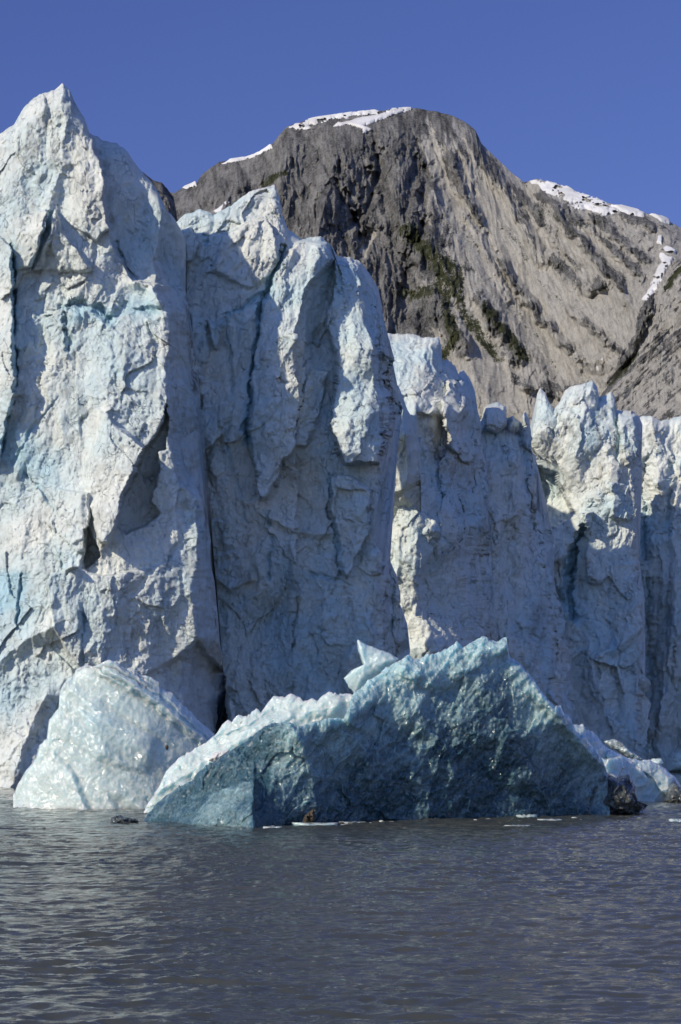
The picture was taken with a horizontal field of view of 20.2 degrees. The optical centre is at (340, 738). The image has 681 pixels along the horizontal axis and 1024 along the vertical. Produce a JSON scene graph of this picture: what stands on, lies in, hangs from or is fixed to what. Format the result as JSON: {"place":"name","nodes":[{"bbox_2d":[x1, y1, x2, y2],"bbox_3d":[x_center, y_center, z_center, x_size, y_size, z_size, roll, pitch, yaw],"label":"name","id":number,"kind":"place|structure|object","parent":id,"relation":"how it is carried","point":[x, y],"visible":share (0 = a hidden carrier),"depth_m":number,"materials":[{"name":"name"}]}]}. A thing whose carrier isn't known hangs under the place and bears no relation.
{"place":"outdoors","nodes":[
{"label":"outdoors","id":0,"kind":"place"},
{"bbox_2d":[144,173,177,221],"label":"rock spur","id":1,"kind":"structure","parent":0,"point":[167,197],"depth_m":881.80,"materials":[{"name":"grey stone"}]},
{"bbox_2d":[0,772,680,1023],"bbox_3d":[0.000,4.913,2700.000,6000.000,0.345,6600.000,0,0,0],"label":"water","id":2,"kind":"structure","parent":0,"point":[567,919],"depth_m":51.50,"materials":[{"name":"grey liquid"}]},
{"bbox_2d":[13,660,215,809],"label":"iceberg","id":3,"kind":"object","parent":2,"relation":"on","point":[119,736],"visible":0.86,"depth_m":133.17,"materials":[{"name":"white ice"}]},
{"bbox_2d":[0,83,234,787],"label":"ice tower","id":4,"kind":"structure","parent":2,"relation":"in","point":[106,548],"depth_m":195.36,"materials":[{"name":"white ice"}]},
{"bbox_2d":[109,815,138,822],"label":"ice chunk","id":5,"kind":"object","parent":2,"relation":"on","point":[119,819],"visible":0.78,"depth_m":111.61,"materials":[{"name":"grey ice"}]},
{"bbox_2d":[263,826,281,827],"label":"ice floe","id":6,"kind":"object","parent":2,"relation":"on","point":[272,826],"visible":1,"depth_m":104.38,"materials":[{"name":"white ice"}]},
{"bbox_2d":[177,185,402,716],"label":"ice tower","id":7,"kind":"structure","parent":2,"relation":"in","point":[301,406],"depth_m":215.62,"materials":[{"name":"white ice"}]},
{"bbox_2d":[292,822,337,825],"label":"ice floe","id":8,"kind":"object","parent":2,"relation":"on","point":[309,824],"visible":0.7,"depth_m":107.16,"materials":[{"name":"white ice"}]},
{"bbox_2d":[339,821,365,822],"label":"ice floe","id":9,"kind":"object","parent":2,"relation":"on","point":[352,821],"visible":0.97,"depth_m":110.01,"materials":[{"name":"white ice"}]},
{"bbox_2d":[144,636,609,827],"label":"iceberg","id":10,"kind":"object","parent":2,"relation":"on","point":[482,726],"visible":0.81,"depth_m":113.88,"materials":[{"name":"blue ice"}]},
{"bbox_2d":[144,692,351,812],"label":"iceberg","id":11,"kind":"object","parent":10,"relation":"attached to","point":[296,711],"visible":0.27,"depth_m":125.67,"materials":[{"name":"white ice"}]},
{"bbox_2d":[344,640,398,692],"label":"ice wedge","id":12,"kind":"object","parent":10,"relation":"on","point":[375,661],"visible":0.83,"depth_m":123.34,"materials":[{"name":"white ice"}]},
{"bbox_2d":[387,560,409,661],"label":"ice buttress","id":13,"kind":"structure","parent":2,"relation":"in","point":[399,630],"depth_m":222.60,"materials":[{"name":"ice"}]},
{"bbox_2d":[393,385,420,519],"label":"ice fin","id":14,"kind":"object","parent":2,"relation":"in","point":[408,485],"visible":0.15,"depth_m":243.63,"materials":[{"name":"white ice"}]},
{"bbox_2d":[388,333,497,659],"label":"ice tower","id":15,"kind":"structure","parent":2,"relation":"in","point":[440,557],"depth_m":254.84,"materials":[{"name":"white ice"}]},
{"bbox_2d":[516,814,536,816],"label":"ice floe","id":16,"kind":"object","parent":2,"relation":"on","point":[530,815],"visible":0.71,"depth_m":117.62,"materials":[{"name":"white ice"}]},
{"bbox_2d":[480,402,573,721],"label":"ice tower","id":17,"kind":"structure","parent":2,"relation":"in","point":[528,612],"depth_m":276.52,"materials":[{"name":"ice"}]},
{"bbox_2d":[530,380,650,759],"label":"ice tower","id":18,"kind":"structure","parent":2,"relation":"in","point":[586,444],"depth_m":300.92,"materials":[{"name":"white ice"}]},
{"bbox_2d":[603,774,648,813],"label":"ice chunk","id":19,"kind":"object","parent":2,"relation":"on","point":[621,797],"visible":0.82,"depth_m":122.02,"materials":[{"name":"black ice"}]},
{"bbox_2d":[573,724,680,801],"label":"iceberg","id":20,"kind":"object","parent":2,"relation":"on","point":[653,781],"visible":0.27,"depth_m":148.16,"materials":[{"name":"blue ice"}]},
{"bbox_2d":[604,739,643,760],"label":"ice slab","id":21,"kind":"structure","parent":20,"relation":"on","point":[620,747],"depth_m":152.34,"materials":[{"name":"white ice"}]},
{"bbox_2d":[651,758,663,765],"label":"ice chunk","id":22,"kind":"object","parent":20,"relation":"on","point":[659,761],"visible":0.59,"depth_m":229.11,"materials":[{"name":"white ice"}]},
{"bbox_2d":[639,416,680,766],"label":"ice tower","id":23,"kind":"structure","parent":2,"relation":"in","point":[660,546],"depth_m":334.72,"materials":[{"name":"white ice"}]},
{"bbox_2d":[664,749,680,771],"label":"ice chunk","id":24,"kind":"object","parent":2,"relation":"on","point":[673,762],"visible":0.91,"depth_m":281.04,"materials":[{"name":"blue ice"}]},
{"bbox_2d":[664,783,680,802],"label":"ice chunk","id":25,"kind":"object","parent":2,"relation":"on","point":[673,793],"visible":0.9,"depth_m":146.90,"materials":[{"name":"grey ice"}]},
{"bbox_2d":[668,818,680,821],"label":"ice floe","id":26,"kind":"object","parent":2,"relation":"on","point":[675,820],"visible":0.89,"depth_m":112.21,"materials":[{"name":"white ice"}]},
{"bbox_2d":[0,0,680,227],"label":"sky","id":27,"kind":"structure","parent":0,"point":[584,96],"materials":[{"name":"blue"}]},
{"bbox_2d":[170,108,680,424],"bbox_3d":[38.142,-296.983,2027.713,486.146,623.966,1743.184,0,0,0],"label":"mountain","id":28,"kind":"structure","parent":0,"point":[503,283],"depth_m":1555.22,"materials":[{"name":"grey stone"}]},
{"bbox_2d":[183,181,196,188],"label":"snow patch","id":29,"kind":"object","parent":28,"relation":"on","point":[192,184],"visible":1,"depth_m":1963.02,"materials":[{"name":"white snow"}]},
{"bbox_2d":[214,201,228,212],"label":"snow patch","id":30,"kind":"object","parent":28,"relation":"on","point":[218,209],"visible":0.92,"depth_m":1752.87,"materials":[{"name":"white snow"}]},
{"bbox_2d":[221,144,271,163],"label":"snow patch","id":31,"kind":"object","parent":28,"relation":"on","point":[266,148],"visible":1,"depth_m":1903.52,"materials":[{"name":"white snow"}]},
{"bbox_2d":[289,107,410,129],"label":"snow patch","id":32,"kind":"object","parent":28,"relation":"on","point":[311,121],"visible":1,"depth_m":1837.95,"materials":[{"name":"white snow"}]},
{"bbox_2d":[333,111,402,134],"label":"snow patch","id":33,"kind":"object","parent":28,"relation":"on","point":[362,122],"visible":1,"depth_m":1807.46,"materials":[{"name":"white snow"}]},
{"bbox_2d":[529,179,619,215],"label":"snow patch","id":34,"kind":"object","parent":28,"relation":"on","point":[571,195],"visible":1,"depth_m":1612.62,"materials":[{"name":"white snow"}]},
{"bbox_2d":[611,204,644,216],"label":"snow patch","id":35,"kind":"object","parent":28,"relation":"on","point":[630,210],"visible":1,"depth_m":1548.76,"materials":[{"name":"white snow"}]},
{"bbox_2d":[642,245,675,300],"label":"snow patch","id":36,"kind":"object","parent":28,"relation":"on","point":[661,268],"visible":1,"depth_m":1331.94,"materials":[{"name":"white snow"}]},
{"bbox_2d":[656,235,661,244],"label":"snow patch","id":37,"kind":"object","parent":28,"relation":"on","point":[659,239],"visible":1,"depth_m":1424.23,"materials":[{"name":"white snow"}]},
{"bbox_2d":[649,213,670,223],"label":"snow patch","id":38,"kind":"object","parent":28,"relation":"on","point":[663,219],"visible":1,"depth_m":1517.20,"materials":[{"name":"white snow"}]},
{"bbox_2d":[601,261,680,420],"bbox_3d":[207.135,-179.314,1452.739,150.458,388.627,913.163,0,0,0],"label":"hillside","id":39,"kind":"structure","parent":0,"point":[646,381],"depth_m":1196.51,"materials":[{"name":"grey stone"}]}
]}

